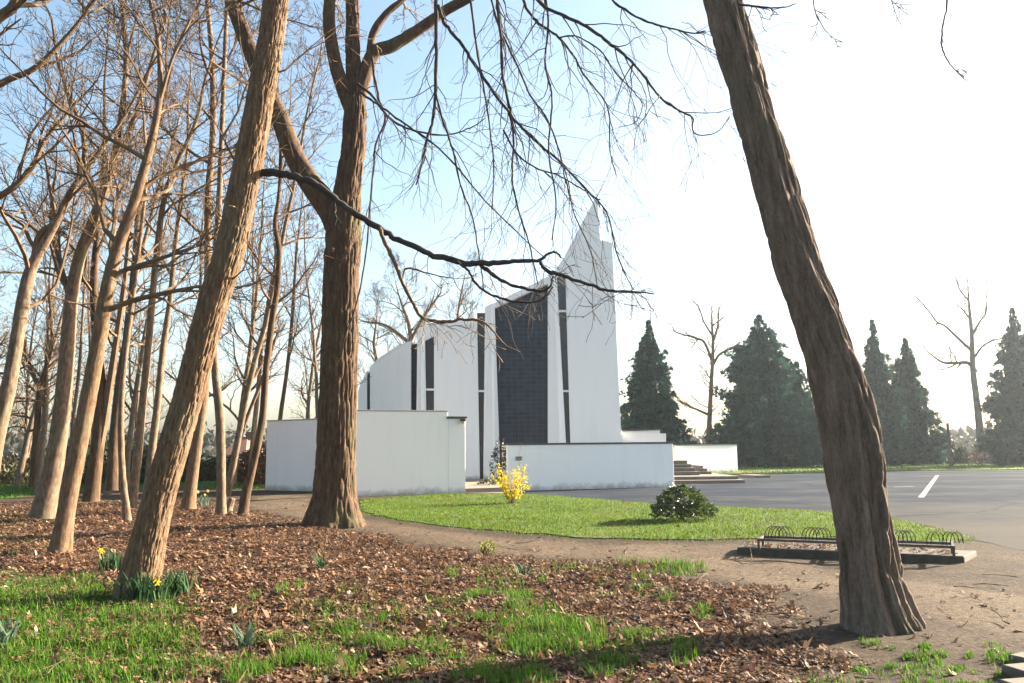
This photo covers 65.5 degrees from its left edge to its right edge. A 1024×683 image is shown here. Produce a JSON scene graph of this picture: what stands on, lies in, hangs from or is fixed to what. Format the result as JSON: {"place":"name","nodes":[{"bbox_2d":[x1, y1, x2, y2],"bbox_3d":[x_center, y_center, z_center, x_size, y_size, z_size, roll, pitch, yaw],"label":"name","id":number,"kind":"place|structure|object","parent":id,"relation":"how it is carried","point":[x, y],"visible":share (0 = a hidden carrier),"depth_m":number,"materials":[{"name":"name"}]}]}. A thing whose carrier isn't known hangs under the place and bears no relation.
{"place":"outdoors","nodes":[
{"label":"outdoors","id":0,"kind":"place"},
{"bbox_2d":[226,432,262,462],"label":"house","id":1,"kind":"structure","parent":0,"point":[245,444],"depth_m":70.77,"materials":[{"name":"ceramic"}]},
{"bbox_2d":[265,418,316,490],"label":"garden wall","id":2,"kind":"structure","parent":0,"point":[291,445],"depth_m":32.46,"materials":[{"name":"paint"}]},
{"bbox_2d":[462,479,503,493],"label":"paving","id":3,"kind":"structure","parent":0,"point":[472,486],"depth_m":32.89,"materials":[{"name":"concrete"}]},
{"bbox_2d":[477,477,500,484],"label":"plant","id":4,"kind":"object","parent":3,"relation":"on","point":[486,480],"visible":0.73,"depth_m":35.28,"materials":[{"name":"green plant"}]},
{"bbox_2d":[0,451,1023,682],"bbox_3d":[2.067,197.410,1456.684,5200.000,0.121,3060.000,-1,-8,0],"label":"ground","id":5,"kind":"structure","parent":0,"point":[983,624],"depth_m":9.79,"materials":[{"name":"soil"}]},
{"bbox_2d":[0,612,22,648],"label":"daffodil clump","id":6,"kind":"object","parent":5,"relation":"on","point":[12,630],"visible":0.82,"depth_m":6.65,"materials":[{"name":"green plant"}]},
{"bbox_2d":[0,311,32,424],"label":"thin tree","id":7,"kind":"object","parent":5,"relation":"on","point":[18,389],"visible":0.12,"depth_m":52.78,"materials":[{"name":"brown plant"}]},
{"bbox_2d":[0,240,41,411],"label":"thin tree","id":8,"kind":"object","parent":5,"relation":"on","point":[17,395],"visible":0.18,"depth_m":42.57,"materials":[{"name":"brown plant"}]},
{"bbox_2d":[0,453,44,484],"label":"undergrowth shrub","id":9,"kind":"object","parent":5,"relation":"on","point":[5,460],"visible":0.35,"depth_m":42.25,"materials":[{"name":"plant"}]},
{"bbox_2d":[1,278,62,475],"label":"thin tree","id":10,"kind":"object","parent":5,"relation":"on","point":[25,421],"visible":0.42,"depth_m":44.95,"materials":[{"name":"brown plant"}]},
{"bbox_2d":[9,336,56,474],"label":"thin tree","id":11,"kind":"object","parent":5,"relation":"on","point":[31,404],"visible":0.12,"depth_m":61.31,"materials":[{"name":"brown plant"}]},
{"bbox_2d":[0,164,88,414],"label":"thin tree","id":12,"kind":"object","parent":5,"relation":"on","point":[24,366],"visible":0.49,"depth_m":27.88,"materials":[{"name":"brown plant"}]},
{"bbox_2d":[0,236,90,448],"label":"thin tree","id":13,"kind":"object","parent":5,"relation":"on","point":[51,373],"visible":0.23,"depth_m":57.08,"materials":[{"name":"brown plant"}]},
{"bbox_2d":[4,137,99,493],"bbox_3d":[-19.549,-1.389,32.933,3.873,15.557,4.190,-11,-12,27],"label":"thin tree","id":14,"kind":"object","parent":5,"relation":"on","point":[45,406],"visible":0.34,"depth_m":32.00,"materials":[{"name":"brown plant"}]},
{"bbox_2d":[10,235,103,487],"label":"thin tree","id":15,"kind":"object","parent":5,"relation":"on","point":[21,464],"visible":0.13,"depth_m":38.39,"materials":[{"name":"brown plant"}]},
{"bbox_2d":[0,452,118,482],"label":"undergrowth shrub","id":16,"kind":"object","parent":5,"relation":"on","point":[28,462],"visible":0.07,"depth_m":44.13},
{"bbox_2d":[0,159,125,486],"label":"bare tree","id":17,"kind":"object","parent":5,"relation":"on","point":[35,444],"visible":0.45,"depth_m":32.03,"materials":[{"name":"brown plant"}]},
{"bbox_2d":[0,0,141,199],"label":"bare tree","id":18,"kind":"object","parent":5,"relation":"on","point":[10,8],"visible":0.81,"depth_m":15.24,"materials":[{"name":"brown plant"}]},
{"bbox_2d":[53,207,119,435],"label":"thin tree","id":19,"kind":"object","parent":5,"relation":"on","point":[88,331],"visible":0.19,"depth_m":45.91,"materials":[{"name":"brown plant"}]},
{"bbox_2d":[0,107,173,445],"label":"bare tree","id":20,"kind":"object","parent":5,"relation":"on","point":[78,367],"visible":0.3,"depth_m":33.19,"materials":[{"name":"brown plant"}]},
{"bbox_2d":[69,300,118,479],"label":"thin tree","id":21,"kind":"object","parent":5,"relation":"on","point":[85,365],"visible":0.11,"depth_m":46.00,"materials":[{"name":"brown plant"}]},
{"bbox_2d":[0,0,208,501],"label":"bare tree","id":22,"kind":"object","parent":5,"relation":"on","point":[92,489],"visible":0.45,"depth_m":23.02,"materials":[{"name":"brown plant"}]},
{"bbox_2d":[92,548,121,572],"bbox_3d":[-5.408,2.946,10.684,0.416,0.360,0.570,-6,-9,34],"label":"daffodil clump","id":23,"kind":"object","parent":5,"relation":"on","point":[116,562],"visible":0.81,"depth_m":10.65,"materials":[{"name":"green plant"}]},
{"bbox_2d":[0,0,221,468],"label":"bare tree","id":24,"kind":"object","parent":5,"relation":"on","point":[43,238],"visible":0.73,"depth_m":17.36,"materials":[{"name":"brown plant"}]},
{"bbox_2d":[81,434,147,483],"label":"undergrowth shrub","id":25,"kind":"object","parent":5,"relation":"on","point":[142,474],"visible":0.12,"depth_m":41.19,"materials":[{"name":"plant"}]},
{"bbox_2d":[1,0,234,521],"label":"bare tree","id":26,"kind":"object","parent":5,"relation":"on","point":[126,510],"visible":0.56,"depth_m":18.82,"materials":[{"name":"brown plant"}]},
{"bbox_2d":[0,0,247,518],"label":"bare tree","id":27,"kind":"object","parent":5,"relation":"on","point":[44,504],"visible":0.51,"depth_m":19.78,"materials":[{"name":"brown plant"}]},
{"bbox_2d":[105,312,154,430],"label":"thin tree","id":28,"kind":"object","parent":5,"relation":"on","point":[131,384],"visible":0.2,"depth_m":56.81,"materials":[{"name":"brown plant"}]},
{"bbox_2d":[55,0,210,490],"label":"bare tree","id":29,"kind":"object","parent":5,"relation":"on","point":[112,473],"visible":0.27,"depth_m":28.00,"materials":[{"name":"brown plant"}]},
{"bbox_2d":[111,281,168,458],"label":"thin tree","id":30,"kind":"object","parent":5,"relation":"on","point":[138,338],"visible":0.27,"depth_m":43.95,"materials":[{"name":"brown plant"}]},
{"bbox_2d":[78,183,202,487],"bbox_3d":[-17.617,-0.586,38.249,6.146,15.144,3.360,0,-8,-2],"label":"thin tree","id":31,"kind":"object","parent":5,"relation":"on","point":[132,409],"visible":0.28,"depth_m":37.61,"materials":[{"name":"brown plant"}]},
{"bbox_2d":[116,568,181,604],"bbox_3d":[-3.967,2.634,8.611,0.628,0.361,0.704,5,-9,-36],"label":"daffodil clump","id":32,"kind":"object","parent":5,"relation":"on","point":[143,592],"visible":0.94,"depth_m":8.51,"materials":[{"name":"green plant"}]},
{"bbox_2d":[126,343,172,433],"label":"thin tree","id":33,"kind":"object","parent":5,"relation":"on","point":[154,388],"visible":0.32,"depth_m":65.69,"materials":[{"name":"brown plant"}]},
{"bbox_2d":[102,46,207,495],"bbox_3d":[-14.850,-3.711,32.572,3.726,19.841,4.901,2,-8,-15],"label":"thin tree","id":34,"kind":"object","parent":5,"relation":"on","point":[140,343],"visible":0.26,"depth_m":32.64,"materials":[{"name":"brown plant"}]},
{"bbox_2d":[62,0,261,508],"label":"bare tree","id":35,"kind":"object","parent":5,"relation":"on","point":[189,497],"visible":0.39,"depth_m":22.27,"materials":[{"name":"beige plant"}]},
{"bbox_2d":[119,449,210,482],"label":"undergrowth shrub","id":36,"kind":"object","parent":5,"relation":"on","point":[202,464],"visible":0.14,"depth_m":43.26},
{"bbox_2d":[0,0,352,554],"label":"bare tree","id":37,"kind":"object","parent":5,"relation":"on","point":[61,540],"visible":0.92,"depth_m":13.36,"materials":[{"name":"beige plant"}]},
{"bbox_2d":[44,0,309,507],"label":"bare tree","id":38,"kind":"object","parent":5,"relation":"on","point":[133,489],"visible":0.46,"depth_m":21.83,"materials":[{"name":"brown plant"}]},
{"bbox_2d":[161,568,202,597],"bbox_3d":[-3.719,2.703,8.963,0.394,0.322,0.512,-3,-8,20],"label":"daffodil clump","id":39,"kind":"object","parent":5,"relation":"on","point":[177,581],"visible":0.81,"depth_m":8.90,"materials":[{"name":"green plant"}]},
{"bbox_2d":[110,0,269,497],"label":"bare tree","id":40,"kind":"object","parent":5,"relation":"on","point":[153,436],"visible":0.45,"depth_m":25.31,"materials":[{"name":"brown plant"}]},
{"bbox_2d":[127,172,263,493],"bbox_3d":[-12.763,-0.593,31.997,5.105,13.392,5.277,4,-9,-29],"label":"thin tree","id":41,"kind":"object","parent":5,"relation":"on","point":[225,385],"visible":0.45,"depth_m":31.92,"materials":[{"name":"brown plant"}]},
{"bbox_2d":[196,490,212,505],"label":"daffodil clump","id":42,"kind":"object","parent":5,"relation":"on","point":[200,502],"visible":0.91,"depth_m":23.66,"materials":[{"name":"green plant"}]},
{"bbox_2d":[180,453,229,480],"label":"undergrowth shrub","id":43,"kind":"object","parent":5,"relation":"on","point":[211,470],"visible":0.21,"depth_m":44.75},
{"bbox_2d":[226,498,234,511],"bbox_3d":[-7.578,4.420,21.257,0.315,0.502,0.321,-6,-10,37],"label":"tree stump","id":44,"kind":"object","parent":5,"relation":"on","point":[230,503],"visible":0.6,"depth_m":21.20,"materials":[{"name":"wood"}]},
{"bbox_2d":[176,213,300,484],"bbox_3d":[-13.421,-0.614,39.809,5.805,15.592,6.520,-1,-8,3],"label":"thin tree","id":45,"kind":"object","parent":5,"relation":"on","point":[226,406],"visible":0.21,"depth_m":39.37,"materials":[{"name":"brown plant"}]},
{"bbox_2d":[173,0,314,513],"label":"bare tree","id":46,"kind":"object","parent":5,"relation":"on","point":[220,507],"visible":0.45,"depth_m":21.09,"materials":[{"name":"brown plant"}]},
{"bbox_2d":[182,99,314,478],"bbox_3d":[-10.924,-2.426,34.246,6.106,16.914,5.372,4,-9,-32],"label":"bare tree","id":47,"kind":"object","parent":5,"relation":"on","point":[247,365],"visible":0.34,"depth_m":33.50,"materials":[{"name":"brown plant"}]},
{"bbox_2d":[232,618,269,648],"bbox_3d":[-2.140,2.407,6.473,0.361,0.257,0.295,-1,-8,0],"label":"daffodil clump","id":48,"kind":"object","parent":5,"relation":"on","point":[248,634],"visible":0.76,"depth_m":6.46,"materials":[{"name":"green plant"}]},
{"bbox_2d":[237,442,266,483],"bbox_3d":[-12.477,6.114,39.523,2.725,2.263,2.894,-1,-8,0],"label":"undergrowth shrub","id":49,"kind":"object","parent":5,"relation":"on","point":[243,470],"visible":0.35,"depth_m":38.78,"materials":[{"name":"plant"}]},
{"bbox_2d":[203,158,314,486],"bbox_3d":[-11.177,-1.514,35.959,3.369,15.956,4.655,-5,-9,29],"label":"bare tree","id":50,"kind":"object","parent":5,"relation":"on","point":[254,421],"visible":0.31,"depth_m":35.93,"materials":[{"name":"brown plant"}]},
{"bbox_2d":[226,2,344,496],"bbox_3d":[-8.276,-3.676,29.703,4.782,19.205,5.173,6,-9,6],"label":"thin tree","id":51,"kind":"object","parent":5,"relation":"on","point":[252,375],"visible":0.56,"depth_m":28.99,"materials":[{"name":"brown plant"}]},
{"bbox_2d":[252,136,325,419],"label":"bare tree","id":52,"kind":"object","parent":5,"relation":"on","point":[290,344],"visible":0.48,"depth_m":40.55,"materials":[{"name":"brown plant"}]},
{"bbox_2d":[176,0,406,515],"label":"bare tree","id":53,"kind":"object","parent":5,"relation":"on","point":[244,500],"visible":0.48,"depth_m":20.53,"materials":[{"name":"brown plant"}]},
{"bbox_2d":[288,334,319,418],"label":"thin tree","id":54,"kind":"object","parent":5,"relation":"on","point":[302,360],"visible":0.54,"depth_m":53.64,"materials":[{"name":"brown plant"}]},
{"bbox_2d":[280,178,359,417],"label":"thin tree","id":55,"kind":"object","parent":5,"relation":"on","point":[313,340],"visible":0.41,"depth_m":43.98,"materials":[{"name":"brown plant"}]},
{"bbox_2d":[311,550,330,570],"bbox_3d":[-2.511,2.881,10.414,0.356,0.274,0.272,-1,-8,0],"label":"daffodil clump","id":56,"kind":"object","parent":5,"relation":"on","point":[321,563],"visible":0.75,"depth_m":10.42,"materials":[{"name":"green plant"}]},
{"bbox_2d":[289,207,363,418],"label":"thin tree","id":57,"kind":"object","parent":5,"relation":"on","point":[310,387],"visible":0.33,"depth_m":50.12,"materials":[{"name":"brown plant"}]},
{"bbox_2d":[358,279,403,382],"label":"bare tree","id":58,"kind":"object","parent":5,"relation":"on","point":[374,352],"visible":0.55,"depth_m":60.62,"materials":[{"name":"brown plant"}]},
{"bbox_2d":[111,0,658,601],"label":"leaning tree","id":59,"kind":"object","parent":5,"relation":"on","point":[147,546],"visible":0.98,"depth_m":9.14,"materials":[{"name":"beige plant"}]},
{"bbox_2d":[356,410,448,496],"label":"garden wall","id":60,"kind":"structure","parent":5,"relation":"on","point":[401,452],"depth_m":28.54,"materials":[{"name":"paint"}]},
{"bbox_2d":[359,240,456,347],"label":"bare tree","id":61,"kind":"object","parent":5,"relation":"on","point":[410,336],"visible":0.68,"depth_m":58.60,"materials":[{"name":"brown plant"}]},
{"bbox_2d":[112,0,800,528],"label":"forked tree","id":62,"kind":"object","parent":5,"relation":"on","point":[334,498],"visible":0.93,"depth_m":17.16,"materials":[{"name":"brown plant"}]},
{"bbox_2d":[447,416,466,492],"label":"garden wall","id":63,"kind":"structure","parent":5,"relation":"on","point":[456,455],"depth_m":29.33,"materials":[{"name":"paint"}]},
{"bbox_2d":[437,246,485,319],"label":"bare tree","id":64,"kind":"object","parent":5,"relation":"on","point":[464,296],"visible":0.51,"depth_m":63.08,"materials":[{"name":"brown plant"}]},
{"bbox_2d":[478,539,497,554],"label":"sprouting plant","id":65,"kind":"object","parent":5,"relation":"on","point":[483,545],"visible":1,"depth_m":12.19,"materials":[{"name":"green plant"}]},
{"bbox_2d":[3,418,992,463],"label":"distant wood","id":66,"kind":"object","parent":5,"relation":"on","point":[13,444],"visible":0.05,"depth_m":154.28,"materials":[{"name":"plant"}]},
{"bbox_2d":[0,481,1015,682],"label":"grass tufts","id":67,"kind":"object","parent":5,"relation":"on","point":[546,642],"visible":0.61,"depth_m":6.47,"materials":[{"name":"plant"}]},
{"bbox_2d":[0,520,1016,682],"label":"fallen twigs","id":68,"kind":"object","parent":5,"relation":"on","point":[518,640],"visible":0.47,"depth_m":8.46,"materials":[{"name":"wood"}]},
{"bbox_2d":[0,494,1020,682],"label":"leaf litter","id":69,"kind":"object","parent":5,"relation":"on","point":[700,669],"visible":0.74,"depth_m":8.03,"materials":[{"name":"plant"}]},
{"bbox_2d":[358,178,665,478],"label":"church","id":70,"kind":"structure","parent":5,"relation":"on","point":[553,385],"depth_m":43.34,"materials":[{"name":"paint"}]},
{"bbox_2d":[412,344,416,409],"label":"window","id":71,"kind":"structure","parent":70,"relation":"in","point":[414,354],"depth_m":43.68,"materials":[{"name":"black glass"}]},
{"bbox_2d":[425,337,433,409],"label":"window","id":72,"kind":"structure","parent":70,"relation":"in","point":[429,344],"depth_m":43.36,"materials":[{"name":"black glass"}]},
{"bbox_2d":[477,313,484,478],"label":"window","id":73,"kind":"structure","parent":70,"relation":"in","point":[481,347],"depth_m":43.34,"materials":[{"name":"black glass"}]},
{"bbox_2d":[557,277,569,442],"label":"window","id":74,"kind":"structure","parent":70,"relation":"in","point":[561,289],"depth_m":43.57,"materials":[{"name":"black glass"}]},
{"bbox_2d":[511,560,530,577],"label":"daffodil clump","id":75,"kind":"object","parent":5,"relation":"on","point":[522,568],"visible":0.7,"depth_m":9.94,"materials":[{"name":"green plant"}]},
{"bbox_2d":[660,273,742,444],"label":"bare tree","id":76,"kind":"object","parent":5,"relation":"on","point":[713,361],"visible":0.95,"depth_m":62.25,"materials":[{"name":"brown plant"}]},
{"bbox_2d":[675,444,737,471],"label":"boundary wall","id":77,"kind":"structure","parent":5,"relation":"on","point":[719,458],"depth_m":48.26,"materials":[{"name":"paint"}]},
{"bbox_2d":[509,471,1023,550],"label":"car park","id":78,"kind":"structure","parent":5,"relation":"on","point":[986,506],"depth_m":25.19,"materials":[{"name":"asphalt"}]},
{"bbox_2d":[501,444,505,487],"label":"return wall","id":79,"kind":"structure","parent":78,"relation":"on","point":[504,445],"depth_m":31.87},
{"bbox_2d":[489,437,505,479],"bbox_3d":[-0.478,4.586,31.256,0.911,1.659,0.813,2,-8,-21],"label":"shrub","id":80,"kind":"object","parent":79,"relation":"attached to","point":[498,459],"visible":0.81,"depth_m":31.22,"materials":[{"name":"green plant"}]},
{"bbox_2d":[505,442,673,490],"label":"forecourt wall","id":81,"kind":"structure","parent":78,"relation":"on","point":[571,466],"depth_m":31.26,"materials":[{"name":"paint"}]},
{"bbox_2d":[673,460,744,483],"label":"entrance steps","id":82,"kind":"structure","parent":78,"relation":"on","point":[685,472],"depth_m":35.53,"materials":[{"name":"concrete"}]},
{"bbox_2d":[738,474,770,477],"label":"kerb stone","id":83,"kind":"object","parent":78,"relation":"on","point":[753,476],"visible":0.74,"depth_m":40.20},
{"bbox_2d":[919,475,938,496],"bbox_3d":[17.224,5.826,32.689,0.170,0.001,19.792,-5,-9,29],"label":"road marking","id":84,"kind":"object","parent":78,"relation":"on","point":[926,489],"visible":1,"depth_m":29.61,"materials":[{"name":"paint"}]},
{"bbox_2d":[682,0,969,636],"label":"thick leaning tree","id":85,"kind":"object","parent":5,"relation":"on","point":[876,597],"visible":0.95,"depth_m":7.25,"materials":[{"name":"brown plant"}]},
{"bbox_2d":[737,542,976,562],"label":"concrete plinth","id":86,"kind":"structure","parent":5,"relation":"on","point":[962,556],"depth_m":11.55,"materials":[{"name":"concrete"}]},
{"bbox_2d":[757,526,835,548],"bbox_3d":[4.298,2.907,11.778,1.237,0.323,0.475,-4,-9,26],"label":"bicycle rack","id":87,"kind":"object","parent":86,"relation":"on","point":[786,538],"visible":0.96,"depth_m":11.80,"materials":[{"name":"metal"}]},
{"bbox_2d":[894,530,963,557],"bbox_3d":[5.544,2.813,11.178,1.416,0.323,0.475,-4,-9,26],"label":"bicycle rack","id":88,"kind":"object","parent":86,"relation":"on","point":[943,544],"visible":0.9,"depth_m":11.01,"materials":[{"name":"metal"}]},
{"bbox_2d":[950,434,976,457],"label":"field shrub","id":89,"kind":"object","parent":5,"relation":"on","point":[958,444],"visible":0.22,"depth_m":82.65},
{"bbox_2d":[955,450,992,463],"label":"field shrub","id":90,"kind":"object","parent":5,"relation":"on","point":[976,457],"visible":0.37,"depth_m":61.47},
{"bbox_2d":[998,677,1023,682],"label":"paving slab","id":91,"kind":"structure","parent":5,"relation":"on","point":[1015,680],"depth_m":5.12,"materials":[{"name":"concrete"}]},
{"bbox_2d":[1001,663,1023,677],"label":"paving slab","id":92,"kind":"structure","parent":5,"relation":"on","point":[1015,670],"depth_m":5.46,"materials":[{"name":"concrete"}]},
{"bbox_2d":[0,0,1023,442],"label":"sky","id":93,"kind":"structure","parent":0,"point":[899,160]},
{"bbox_2d":[358,492,976,541],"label":"lawn","id":94,"kind":"structure","parent":0,"point":[631,532],"depth_m":17.43,"materials":[{"name":"plant"}]},
{"bbox_2d":[491,443,531,503],"bbox_3d":[-0.019,3.849,23.318,1.181,1.756,1.054,-1,-8,0],"label":"forsythia","id":95,"kind":"object","parent":94,"relation":"on","point":[513,492],"visible":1,"depth_m":23.19,"materials":[{"name":"yellow plant"}]},
{"bbox_2d":[648,483,718,520],"bbox_3d":[3.745,3.479,17.375,1.479,0.839,1.354,-1,-8,0],"label":"evergreen bush","id":96,"kind":"object","parent":94,"relation":"on","point":[666,501],"visible":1,"depth_m":17.07,"materials":[{"name":"green plant"}]},
{"bbox_2d":[712,464,1023,474],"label":"grass verge","id":97,"kind":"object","parent":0,"point":[900,469],"depth_m":49.33,"materials":[{"name":"plant"}]},
{"bbox_2d":[619,319,708,445],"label":"conifer","id":98,"kind":"object","parent":97,"relation":"on","point":[653,404],"visible":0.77,"depth_m":59.14,"materials":[{"name":"green plant"}]},
{"bbox_2d":[702,314,822,467],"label":"conifer","id":99,"kind":"object","parent":97,"relation":"on","point":[767,422],"visible":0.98,"depth_m":58.09,"materials":[{"name":"green plant"}]},
{"bbox_2d":[790,360,822,465],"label":"conifer","id":100,"kind":"object","parent":97,"relation":"on","point":[800,387],"visible":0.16,"depth_m":60.36,"materials":[{"name":"green plant"}]},
{"bbox_2d":[859,318,918,465],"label":"conifer","id":101,"kind":"object","parent":97,"relation":"on","point":[890,407],"visible":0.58,"depth_m":58.93,"materials":[{"name":"green plant"}]},
{"bbox_2d":[889,336,954,464],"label":"conifer","id":102,"kind":"object","parent":97,"relation":"on","point":[931,447],"visible":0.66,"depth_m":59.60,"materials":[{"name":"green plant"}]},
{"bbox_2d":[946,423,953,466],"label":"timber post","id":103,"kind":"object","parent":97,"relation":"on","point":[949,447],"visible":0.95,"depth_m":54.59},
{"bbox_2d":[903,240,1005,462],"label":"bare tree","id":104,"kind":"object","parent":97,"relation":"on","point":[971,364],"visible":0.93,"depth_m":66.44,"materials":[{"name":"brown plant"}]},
{"bbox_2d":[945,442,969,463],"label":"field shrub","id":105,"kind":"object","parent":97,"relation":"on","point":[960,451],"visible":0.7,"depth_m":61.88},
{"bbox_2d":[969,306,1023,464],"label":"conifer","id":106,"kind":"object","parent":97,"relation":"on","point":[1001,442],"visible":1,"depth_m":56.54,"materials":[{"name":"green plant"}]},
{"bbox_2d":[1008,651,1023,662],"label":"paving slab","id":107,"kind":"structure","parent":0,"point":[1018,657],"depth_m":5.80,"materials":[{"name":"concrete"}]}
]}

